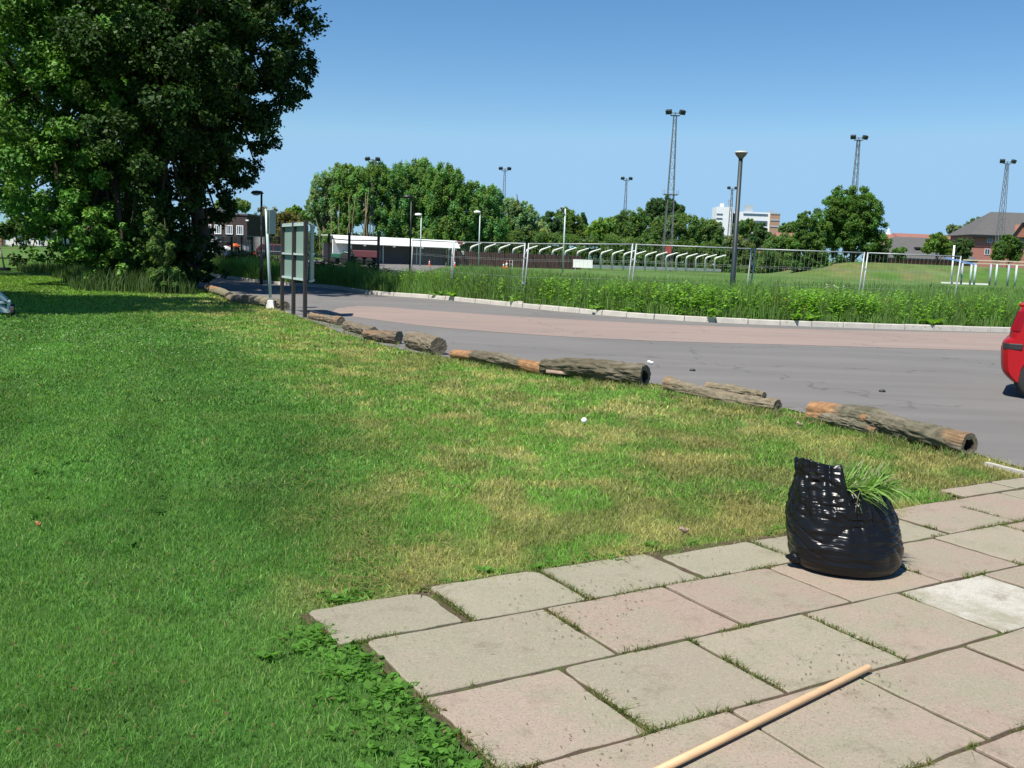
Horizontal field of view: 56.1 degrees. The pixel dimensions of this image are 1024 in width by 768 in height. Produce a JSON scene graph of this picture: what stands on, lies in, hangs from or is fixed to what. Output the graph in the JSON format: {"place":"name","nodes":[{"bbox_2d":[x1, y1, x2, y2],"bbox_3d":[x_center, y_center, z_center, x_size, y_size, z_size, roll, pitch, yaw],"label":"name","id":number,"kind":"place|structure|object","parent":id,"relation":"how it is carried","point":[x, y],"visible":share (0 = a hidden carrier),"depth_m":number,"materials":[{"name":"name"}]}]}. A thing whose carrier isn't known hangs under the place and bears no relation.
{"place":"outdoors","nodes":[
{"label":"outdoors","id":0,"kind":"place"},
{"bbox_2d":[0,226,68,245],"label":"cottage","id":1,"kind":"structure","parent":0,"point":[8,242],"depth_m":158.68,"materials":[{"name":"grey tile"}]},
{"bbox_2d":[330,244,354,263],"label":"tractor","id":2,"kind":"object","parent":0,"point":[343,254],"visible":0.58,"depth_m":69.26,"materials":[{"name":"green paint"}]},
{"bbox_2d":[271,258,445,273],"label":"car park","id":3,"kind":"structure","parent":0,"point":[397,266],"depth_m":70.04,"materials":[{"name":"grey asphalt"}]},
{"bbox_2d":[353,250,380,264],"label":"farm trailer","id":4,"kind":"object","parent":3,"relation":"on","point":[364,254],"visible":0.59,"depth_m":70.30,"materials":[{"name":"red paint"}]},
{"bbox_2d":[0,257,1023,767],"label":"lawn","id":5,"kind":"structure","parent":0,"point":[206,629],"depth_m":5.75,"materials":[{"name":"green plant"}]},
{"bbox_2d":[0,292,14,315],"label":"wheeled goal frame","id":6,"kind":"object","parent":5,"relation":"on","point":[10,307],"visible":0.95,"depth_m":21.17,"materials":[{"name":"grey paint"}]},
{"bbox_2d":[0,216,28,244],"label":"apple tree","id":7,"kind":"object","parent":5,"relation":"on","point":[13,225],"visible":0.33,"depth_m":147.59,"materials":[{"name":"green plant"}]},
{"bbox_2d":[0,13,121,217],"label":"broadleaf tree","id":8,"kind":"object","parent":5,"relation":"on","point":[5,176],"visible":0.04,"depth_m":44.12,"materials":[{"name":"green plant"}]},
{"bbox_2d":[0,0,175,278],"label":"broadleaf tree","id":9,"kind":"object","parent":5,"relation":"on","point":[97,228],"visible":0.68,"depth_m":35.23,"materials":[{"name":"green plant"}]},
{"bbox_2d":[0,8,177,265],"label":"poplar tree","id":10,"kind":"object","parent":5,"relation":"on","point":[8,233],"visible":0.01,"depth_m":55.25,"materials":[{"name":"green plant"}]},
{"bbox_2d":[15,258,196,294],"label":"rough grass","id":11,"kind":"structure","parent":5,"relation":"on","point":[101,281],"depth_m":34.12,"materials":[{"name":"green plant"}]},
{"bbox_2d":[142,208,180,288],"bbox_3d":[-12.128,-4.558,33.330,1.259,3.037,1.315,2,7,0],"label":"shrub","id":12,"kind":"object","parent":5,"relation":"on","point":[164,250],"visible":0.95,"depth_m":33.11,"materials":[{"name":"green plant"}]},
{"bbox_2d":[110,0,257,261],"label":"poplar tree","id":13,"kind":"object","parent":5,"relation":"on","point":[130,193],"visible":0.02,"depth_m":47.60,"materials":[{"name":"green plant"}]},
{"bbox_2d":[46,0,331,286],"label":"poplar tree","id":14,"kind":"object","parent":5,"relation":"on","point":[202,109],"visible":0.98,"depth_m":34.73,"materials":[{"name":"green plant"}]},
{"bbox_2d":[226,294,248,303],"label":"log","id":15,"kind":"object","parent":5,"relation":"on","point":[242,299],"visible":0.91,"depth_m":28.97,"materials":[{"name":"brown wood"}]},
{"bbox_2d":[248,294,275,306],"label":"log","id":16,"kind":"object","parent":5,"relation":"on","point":[257,300],"visible":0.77,"depth_m":28.16,"materials":[{"name":"brown wood"}]},
{"bbox_2d":[265,209,275,307],"bbox_3d":[-6.812,-3.516,27.088,0.308,2.805,0.551,2,7,0],"label":"sign pole","id":17,"kind":"object","parent":5,"relation":"on","point":[270,219],"visible":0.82,"depth_m":27.00,"materials":[{"name":"white metal"}]},
{"bbox_2d":[280,220,314,317],"bbox_3d":[-5.489,-2.998,25.070,0.603,2.460,2.652,-2,8,-27],"label":"notice board","id":18,"kind":"object","parent":5,"relation":"on","point":[294,243],"visible":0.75,"depth_m":24.69,"materials":[{"name":"grey paint"}]},
{"bbox_2d":[213,246,392,276],"bbox_3d":[-12.461,-6.444,51.604,2.423,1.791,22.670,-4,9,-37],"label":"hedge","id":19,"kind":"object","parent":5,"relation":"on","point":[243,253],"visible":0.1,"depth_m":52.52,"materials":[{"name":"green plant"}]},
{"bbox_2d":[4,370,661,749],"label":"fallen leaves","id":20,"kind":"object","parent":5,"relation":"on","point":[194,636],"visible":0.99,"depth_m":3.73,"materials":[{"name":"green plant"}]},
{"bbox_2d":[0,449,785,767],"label":"lawn weeds","id":21,"kind":"object","parent":5,"relation":"on","point":[306,643],"visible":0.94,"depth_m":3.66,"materials":[{"name":"green plant"}]},
{"bbox_2d":[449,350,541,375],"bbox_3d":[-0.276,-0.379,14.735,0.220,0.241,2.320,-4,10,-38],"label":"log","id":22,"kind":"object","parent":5,"relation":"on","point":[505,360],"visible":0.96,"depth_m":14.51,"materials":[{"name":"brown wood"}]},
{"bbox_2d":[539,358,650,385],"bbox_3d":[1.130,-0.198,13.453,1.620,0.335,0.354,7,9,31],"label":"log","id":23,"kind":"object","parent":5,"relation":"on","point":[621,371],"visible":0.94,"depth_m":13.25,"materials":[{"name":"brown wood"}]},
{"bbox_2d":[230,303,975,460],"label":"logs","id":24,"kind":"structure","parent":5,"relation":"on","point":[888,438],"depth_m":11.43,"materials":[{"name":"brown wood"}]},
{"bbox_2d":[274,369,1012,595],"bbox_3d":[0.645,0.401,9.631,6.368,0.038,9.015,0,8,-18],"label":"cut hay","id":25,"kind":"object","parent":5,"relation":"on","point":[431,556],"visible":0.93,"depth_m":6.82,"materials":[{"name":"beige plant"}]},
{"bbox_2d":[662,376,781,411],"bbox_3d":[2.588,0.118,11.939,0.278,0.270,1.859,-3,9,-35],"label":"log","id":26,"kind":"object","parent":5,"relation":"on","point":[722,392],"visible":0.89,"depth_m":11.80,"materials":[{"name":"brown wood"}]},
{"bbox_2d":[805,401,977,453],"bbox_3d":[3.802,0.407,9.810,0.297,0.284,2.057,-2,8,-26],"label":"log","id":27,"kind":"object","parent":5,"relation":"on","point":[861,418],"visible":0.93,"depth_m":9.65,"materials":[{"name":"brown wood"}]},
{"bbox_2d":[984,462,1023,475],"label":"pavement edging","id":28,"kind":"object","parent":5,"relation":"on","point":[1009,469],"visible":0.62,"depth_m":8.28,"materials":[{"name":"concrete"}]},
{"bbox_2d":[0,247,1023,326],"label":"playing field","id":29,"kind":"structure","parent":0,"point":[982,274],"depth_m":95.48,"materials":[{"name":"green plant"}]},
{"bbox_2d":[191,208,270,248],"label":"brick building","id":30,"kind":"structure","parent":29,"relation":"on","point":[243,224],"depth_m":98.87,"materials":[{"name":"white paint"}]},
{"bbox_2d":[214,197,250,213],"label":"tree","id":31,"kind":"object","parent":29,"relation":"on","point":[242,205],"visible":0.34,"depth_m":117.83,"materials":[{"name":"green plant"}]},
{"bbox_2d":[254,205,309,246],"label":"bank bush","id":32,"kind":"object","parent":29,"relation":"on","point":[287,216],"visible":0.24,"depth_m":109.98,"materials":[{"name":"green plant"}]},
{"bbox_2d":[214,231,379,270],"bbox_3d":[-14.085,-7.798,57.897,0.571,2.550,34.972,-2,9,-29],"label":"steel fence","id":33,"kind":"object","parent":29,"relation":"on","point":[241,243],"visible":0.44,"depth_m":59.94,"materials":[{"name":"grey metal"}]},
{"bbox_2d":[284,204,309,220],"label":"tree","id":34,"kind":"object","parent":29,"relation":"on","point":[294,208],"visible":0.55,"depth_m":113.79,"materials":[{"name":"green plant"}]},
{"bbox_2d":[304,162,350,255],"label":"willow tree","id":35,"kind":"object","parent":29,"relation":"on","point":[319,209],"visible":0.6,"depth_m":119.18,"materials":[{"name":"green plant"}]},
{"bbox_2d":[320,163,361,247],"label":"woodland tree","id":36,"kind":"object","parent":29,"relation":"on","point":[344,201],"visible":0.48,"depth_m":117.24,"materials":[{"name":"green plant"}]},
{"bbox_2d":[315,189,369,257],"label":"coppice stems","id":37,"kind":"object","parent":29,"relation":"on","point":[366,208],"visible":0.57,"depth_m":112.58,"materials":[{"name":"brown plant"}]},
{"bbox_2d":[365,157,379,236],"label":"floodlight tower","id":38,"kind":"structure","parent":29,"relation":"on","point":[372,161],"depth_m":115.08,"materials":[{"name":"metal"}]},
{"bbox_2d":[348,160,401,237],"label":"woodland tree","id":39,"kind":"object","parent":29,"relation":"on","point":[363,179],"visible":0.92,"depth_m":115.05,"materials":[{"name":"green plant"}]},
{"bbox_2d":[403,195,411,271],"bbox_3d":[-6.074,-8.573,55.385,0.560,4.580,0.336,2,7,0],"label":"car park lamp","id":40,"kind":"object","parent":29,"relation":"on","point":[407,196],"visible":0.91,"depth_m":55.27,"materials":[{"name":"grey metal"}]},
{"bbox_2d":[382,157,441,239],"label":"woodland tree","id":41,"kind":"object","parent":29,"relation":"on","point":[408,179],"visible":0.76,"depth_m":115.06,"materials":[{"name":"green plant"}]},
{"bbox_2d":[411,239,453,281],"bbox_3d":[-3.271,-4.669,38.514,0.600,2.233,4.274,-2,9,-28],"label":"fence panel","id":42,"kind":"object","parent":29,"relation":"on","point":[451,259],"visible":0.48,"depth_m":38.17,"materials":[{"name":"metal"}]},
{"bbox_2d":[422,161,478,250],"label":"woodland tree","id":43,"kind":"object","parent":29,"relation":"on","point":[446,197],"visible":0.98,"depth_m":113.26,"materials":[{"name":"green plant"}]},
{"bbox_2d":[444,241,525,302],"bbox_3d":[-0.948,-4.058,34.853,0.600,2.182,4.839,-3,9,-35],"label":"fence panel","id":44,"kind":"object","parent":29,"relation":"on","point":[524,257],"visible":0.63,"depth_m":34.25,"materials":[{"name":"metal"}]},
{"bbox_2d":[465,181,511,251],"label":"woodland tree","id":45,"kind":"object","parent":29,"relation":"on","point":[494,226],"visible":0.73,"depth_m":115.20,"materials":[{"name":"green plant"}]},
{"bbox_2d":[498,194,540,246],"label":"willow tree","id":46,"kind":"object","parent":29,"relation":"on","point":[521,216],"visible":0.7,"depth_m":129.02,"materials":[{"name":"green plant"}]},
{"bbox_2d":[323,235,725,272],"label":"football stand","id":47,"kind":"object","parent":29,"relation":"on","point":[394,250],"visible":0.81,"depth_m":81.25,"materials":[{"name":"white paint"}]},
{"bbox_2d":[531,220,553,253],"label":"hawthorn bush","id":48,"kind":"object","parent":29,"relation":"on","point":[541,228],"visible":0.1,"depth_m":137.71,"materials":[{"name":"green plant"}]},
{"bbox_2d":[308,229,790,272],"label":"undergrowth","id":49,"kind":"object","parent":29,"relation":"on","point":[759,264],"visible":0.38,"depth_m":123.03,"materials":[{"name":"green plant"}]},
{"bbox_2d":[540,211,563,254],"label":"round tree","id":50,"kind":"object","parent":29,"relation":"on","point":[555,226],"visible":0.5,"depth_m":147.24,"materials":[{"name":"green plant"}]},
{"bbox_2d":[560,206,565,271],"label":"flood lamp","id":51,"kind":"object","parent":29,"relation":"on","point":[563,237],"visible":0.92,"depth_m":69.17,"materials":[{"name":"grey metal"}]},
{"bbox_2d":[554,206,589,248],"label":"leafy tree","id":52,"kind":"object","parent":29,"relation":"on","point":[579,227],"visible":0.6,"depth_m":149.19,"materials":[{"name":"green plant"}]},
{"bbox_2d":[518,243,633,302],"bbox_3d":[2.153,-3.640,32.282,3.938,2.248,0.600,5,8,22],"label":"fence panel","id":53,"kind":"object","parent":29,"relation":"on","point":[631,258],"visible":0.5,"depth_m":32.15,"materials":[{"name":"metal"}]},
{"bbox_2d":[573,259,592,270],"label":"advert board","id":54,"kind":"object","parent":29,"relation":"on","point":[577,262],"visible":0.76,"depth_m":78.34,"materials":[{"name":"white paint"}]},
{"bbox_2d":[584,216,615,247],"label":"bush","id":55,"kind":"object","parent":29,"relation":"on","point":[600,229],"visible":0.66,"depth_m":147.35,"materials":[{"name":"green plant"}]},
{"bbox_2d":[201,253,1023,326],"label":"verge grass","id":56,"kind":"structure","parent":29,"relation":"on","point":[350,275],"depth_m":31.12,"materials":[{"name":"green plant"}]},
{"bbox_2d":[608,207,653,250],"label":"leafy tree","id":57,"kind":"object","parent":29,"relation":"on","point":[633,224],"visible":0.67,"depth_m":142.29,"materials":[{"name":"green plant"}]},
{"bbox_2d":[641,212,701,251],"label":"leafy tree","id":58,"kind":"object","parent":29,"relation":"on","point":[683,232],"visible":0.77,"depth_m":139.29,"materials":[{"name":"green plant"}]},
{"bbox_2d":[632,244,752,288],"bbox_3d":[5.777,-3.410,31.291,3.978,2.182,0.600,3,8,9],"label":"fence panel","id":59,"kind":"object","parent":29,"relation":"on","point":[750,263],"visible":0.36,"depth_m":31.20,"materials":[{"name":"metal"}]},
{"bbox_2d":[400,266,1021,325],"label":"verge weeds","id":60,"kind":"object","parent":29,"relation":"on","point":[813,308],"visible":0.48,"depth_m":28.91,"materials":[{"name":"green plant"}]},
{"bbox_2d":[696,217,727,262],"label":"leafy tree","id":61,"kind":"object","parent":29,"relation":"on","point":[712,230],"visible":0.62,"depth_m":142.23,"materials":[{"name":"green plant"}]},
{"bbox_2d":[727,186,736,236],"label":"floodlight tower","id":62,"kind":"structure","parent":29,"relation":"on","point":[729,187],"depth_m":172.14,"materials":[{"name":"metal"}]},
{"bbox_2d":[730,151,747,291],"bbox_3d":[6.950,-4.628,29.819,0.410,5.104,0.410,2,7,0],"label":"street lamp","id":63,"kind":"object","parent":29,"relation":"on","point":[740,155],"visible":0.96,"depth_m":29.70,"materials":[{"name":"grey metal"}]},
{"bbox_2d":[723,233,759,267],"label":"bush","id":64,"kind":"object","parent":29,"relation":"on","point":[742,243],"visible":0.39,"depth_m":128.00,"materials":[{"name":"green plant"}]},
{"bbox_2d":[747,222,771,251],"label":"tree","id":65,"kind":"object","parent":29,"relation":"on","point":[759,235],"visible":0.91,"depth_m":156.65,"materials":[{"name":"green plant"}]},
{"bbox_2d":[759,232,798,262],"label":"bush","id":66,"kind":"object","parent":29,"relation":"on","point":[773,241],"visible":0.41,"depth_m":127.81,"materials":[{"name":"green plant"}]},
{"bbox_2d":[783,210,832,271],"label":"leafy tree","id":67,"kind":"object","parent":29,"relation":"on","point":[803,237],"visible":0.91,"depth_m":101.86,"materials":[{"name":"green plant"}]},
{"bbox_2d":[751,248,865,297],"bbox_3d":[9.502,-3.245,31.099,3.871,2.174,0.600,2,7,-3],"label":"fence panel","id":68,"kind":"object","parent":29,"relation":"on","point":[753,267],"visible":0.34,"depth_m":31.01,"materials":[{"name":"metal"}]},
{"bbox_2d":[813,185,892,263],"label":"round tree","id":69,"kind":"object","parent":29,"relation":"on","point":[852,221],"visible":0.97,"depth_m":103.35,"materials":[{"name":"green plant"}]},
{"bbox_2d":[845,135,868,258],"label":"floodlight tower","id":70,"kind":"structure","parent":29,"relation":"on","point":[864,137],"depth_m":116.16,"materials":[{"name":"metal"}]},
{"bbox_2d":[862,245,888,262],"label":"bush","id":71,"kind":"object","parent":29,"relation":"on","point":[878,256],"visible":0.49,"depth_m":105.40,"materials":[{"name":"green plant"}]},
{"bbox_2d":[891,246,906,262],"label":"tree","id":72,"kind":"object","parent":29,"relation":"on","point":[901,250],"visible":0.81,"depth_m":116.21,"materials":[{"name":"green plant"}]},
{"bbox_2d":[862,252,961,298],"bbox_3d":[13.002,-3.162,31.397,3.500,2.163,0.600,1,8,-7],"label":"fence panel","id":73,"kind":"object","parent":29,"relation":"on","point":[920,255],"visible":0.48,"depth_m":31.31,"materials":[{"name":"metal"}]},
{"bbox_2d":[921,232,952,264],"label":"tree","id":74,"kind":"object","parent":29,"relation":"on","point":[939,243],"visible":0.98,"depth_m":122.71,"materials":[{"name":"green plant"}]},
{"bbox_2d":[950,237,974,264],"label":"tree","id":75,"kind":"object","parent":29,"relation":"on","point":[964,247],"visible":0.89,"depth_m":125.65,"materials":[{"name":"green plant"}]},
{"bbox_2d":[941,245,987,284],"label":"goal frame","id":76,"kind":"object","parent":29,"relation":"on","point":[974,277],"visible":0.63,"depth_m":84.97,"materials":[{"name":"white paint"}]},
{"bbox_2d":[960,259,1023,286],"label":"pitch railing","id":77,"kind":"object","parent":29,"relation":"on","point":[996,271],"visible":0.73,"depth_m":81.81,"materials":[{"name":"white metal"}]},
{"bbox_2d":[991,159,1016,266],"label":"floodlight tower","id":78,"kind":"structure","parent":29,"relation":"on","point":[1013,161],"depth_m":136.31,"materials":[{"name":"metal"}]},
{"bbox_2d":[990,234,1023,267],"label":"tree","id":79,"kind":"object","parent":29,"relation":"on","point":[1010,247],"visible":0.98,"depth_m":121.75,"materials":[{"name":"green plant"}]},
{"bbox_2d":[0,0,1023,262],"label":"sky","id":80,"kind":"structure","parent":0,"point":[573,97],"materials":[{"name":"blue"}]},
{"bbox_2d":[80,260,1023,466],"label":"road","id":81,"kind":"structure","parent":0,"point":[978,395],"depth_m":16.96,"materials":[{"name":"grey asphalt"}]},
{"bbox_2d":[204,284,232,297],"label":"log","id":82,"kind":"object","parent":81,"relation":"on","point":[212,289],"visible":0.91,"depth_m":33.39,"materials":[{"name":"brown wood"}]},
{"bbox_2d":[251,190,263,283],"bbox_3d":[-11.960,-6.845,45.050,0.600,4.395,0.356,2,7,0],"label":"street lamp","id":83,"kind":"object","parent":81,"relation":"on","point":[256,192],"visible":0.97,"depth_m":44.98,"materials":[{"name":"black metal"}]},
{"bbox_2d":[308,312,344,324],"bbox_3d":[-4.380,-1.544,22.659,0.236,0.243,1.991,-2,9,-31],"label":"log","id":84,"kind":"object","parent":81,"relation":"on","point":[337,320],"visible":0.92,"depth_m":22.43,"materials":[{"name":"brown wood"}]},
{"bbox_2d":[341,320,377,334],"bbox_3d":[-3.127,-1.133,19.724,0.268,0.250,1.935,-1,8,-25],"label":"log","id":85,"kind":"object","parent":81,"relation":"on","point":[353,327],"visible":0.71,"depth_m":19.78,"materials":[{"name":"brown wood"}]},
{"bbox_2d":[362,329,403,343],"bbox_3d":[-2.440,-0.901,18.072,0.921,0.280,0.277,8,10,39],"label":"log","id":86,"kind":"object","parent":81,"relation":"on","point":[391,336],"visible":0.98,"depth_m":17.89,"materials":[{"name":"brown wood"}]},
{"bbox_2d":[403,331,447,354],"bbox_3d":[-1.500,-0.702,16.623,0.346,0.347,1.202,-2,8,-28],"label":"log","id":87,"kind":"object","parent":81,"relation":"on","point":[425,342],"visible":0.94,"depth_m":16.36,"materials":[{"name":"brown wood"}]},
{"bbox_2d":[210,273,1010,331],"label":"kerb","id":88,"kind":"structure","parent":81,"relation":"on","point":[758,321],"depth_m":28.63,"materials":[{"name":"concrete"}]},
{"bbox_2d":[331,306,1009,350],"bbox_3d":[6.260,-1.422,25.310,22.814,0.001,9.400,2,7,0],"label":"pink road strip","id":89,"kind":"object","parent":81,"relation":"on","point":[686,333],"visible":0.95,"depth_m":24.04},
{"bbox_2d":[1001,302,1023,395],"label":"hatchback car","id":90,"kind":"object","parent":81,"relation":"on","point":[1012,356],"visible":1,"depth_m":13.13,"materials":[{"name":"red paint"}]},
{"bbox_2d":[300,477,1023,767],"bbox_3d":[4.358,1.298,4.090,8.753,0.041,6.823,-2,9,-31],"label":"pavement","id":91,"kind":"structure","parent":0,"point":[979,694],"depth_m":4.12,"materials":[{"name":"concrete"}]},
{"bbox_2d":[404,541,915,765],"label":"grass clippings","id":92,"kind":"object","parent":91,"relation":"on","point":[656,647],"depth_m":4.21,"materials":[{"name":"green plant"}]},
{"bbox_2d":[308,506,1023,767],"bbox_3d":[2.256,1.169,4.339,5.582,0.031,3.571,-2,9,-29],"label":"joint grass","id":93,"kind":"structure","parent":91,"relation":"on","point":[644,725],"depth_m":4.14,"materials":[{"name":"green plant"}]},
{"bbox_2d":[654,664,871,767],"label":"broom handle","id":94,"kind":"object","parent":91,"relation":"on","point":[691,754],"visible":1,"depth_m":3.46,"materials":[{"name":"brown wood"}]},
{"bbox_2d":[785,457,903,577],"bbox_3d":[1.850,0.713,5.356,0.649,0.614,0.555,2,7,0],"label":"rubbish sack","id":95,"kind":"object","parent":91,"relation":"on","point":[831,530],"visible":0.92,"depth_m":5.17,"materials":[{"name":"black plastic"}]},
{"bbox_2d":[809,447,915,514],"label":"cut grass","id":96,"kind":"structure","parent":95,"relation":"in","point":[861,479],"depth_m":5.24,"materials":[{"name":"green plant"}]},
{"bbox_2d":[661,109,685,270],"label":"floodlight tower","id":97,"kind":"structure","parent":0,"point":[668,112],"depth_m":102.96,"materials":[{"name":"metal"}]},
{"label":"ground","id":98,"kind":"structure","parent":0,"visible":0},
{"bbox_2d":[644,195,685,254],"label":"conifer tree","id":99,"kind":"object","parent":98,"relation":"on","point":[656,207],"visible":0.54,"depth_m":166.02,"materials":[{"name":"green plant"}]},
{"bbox_2d":[733,218,755,240],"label":"bush","id":100,"kind":"object","parent":98,"relation":"on","point":[746,226],"visible":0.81,"depth_m":186.39,"materials":[{"name":"green plant"}]},
{"bbox_2d":[712,200,780,264],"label":"office block","id":101,"kind":"structure","parent":98,"relation":"on","point":[771,219],"depth_m":631.68,"materials":[{"name":"grey paint"}]},
{"bbox_2d":[778,221,798,232],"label":"distant tree","id":102,"kind":"object","parent":98,"relation":"on","point":[786,227],"visible":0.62,"depth_m":255.19,"materials":[{"name":"green plant"}]},
{"bbox_2d":[892,233,950,239],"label":"terrace row","id":103,"kind":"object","parent":98,"relation":"on","point":[911,235],"visible":0.15,"depth_m":239.02,"materials":[{"name":"red brick"}]},
{"bbox_2d":[869,237,977,265],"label":"hall","id":104,"kind":"structure","parent":98,"relation":"on","point":[913,245],"depth_m":178.23,"materials":[{"name":"orange brick"}]},
{"bbox_2d":[946,224,962,233],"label":"distant tree","id":105,"kind":"object","parent":98,"relation":"on","point":[950,228],"visible":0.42,"depth_m":294.85,"materials":[{"name":"green plant"}]},
{"bbox_2d":[947,212,1023,267],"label":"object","id":106,"kind":"structure","parent":98,"relation":"on","point":[981,232],"depth_m":212.66,"materials":[{"name":"brown tile"}]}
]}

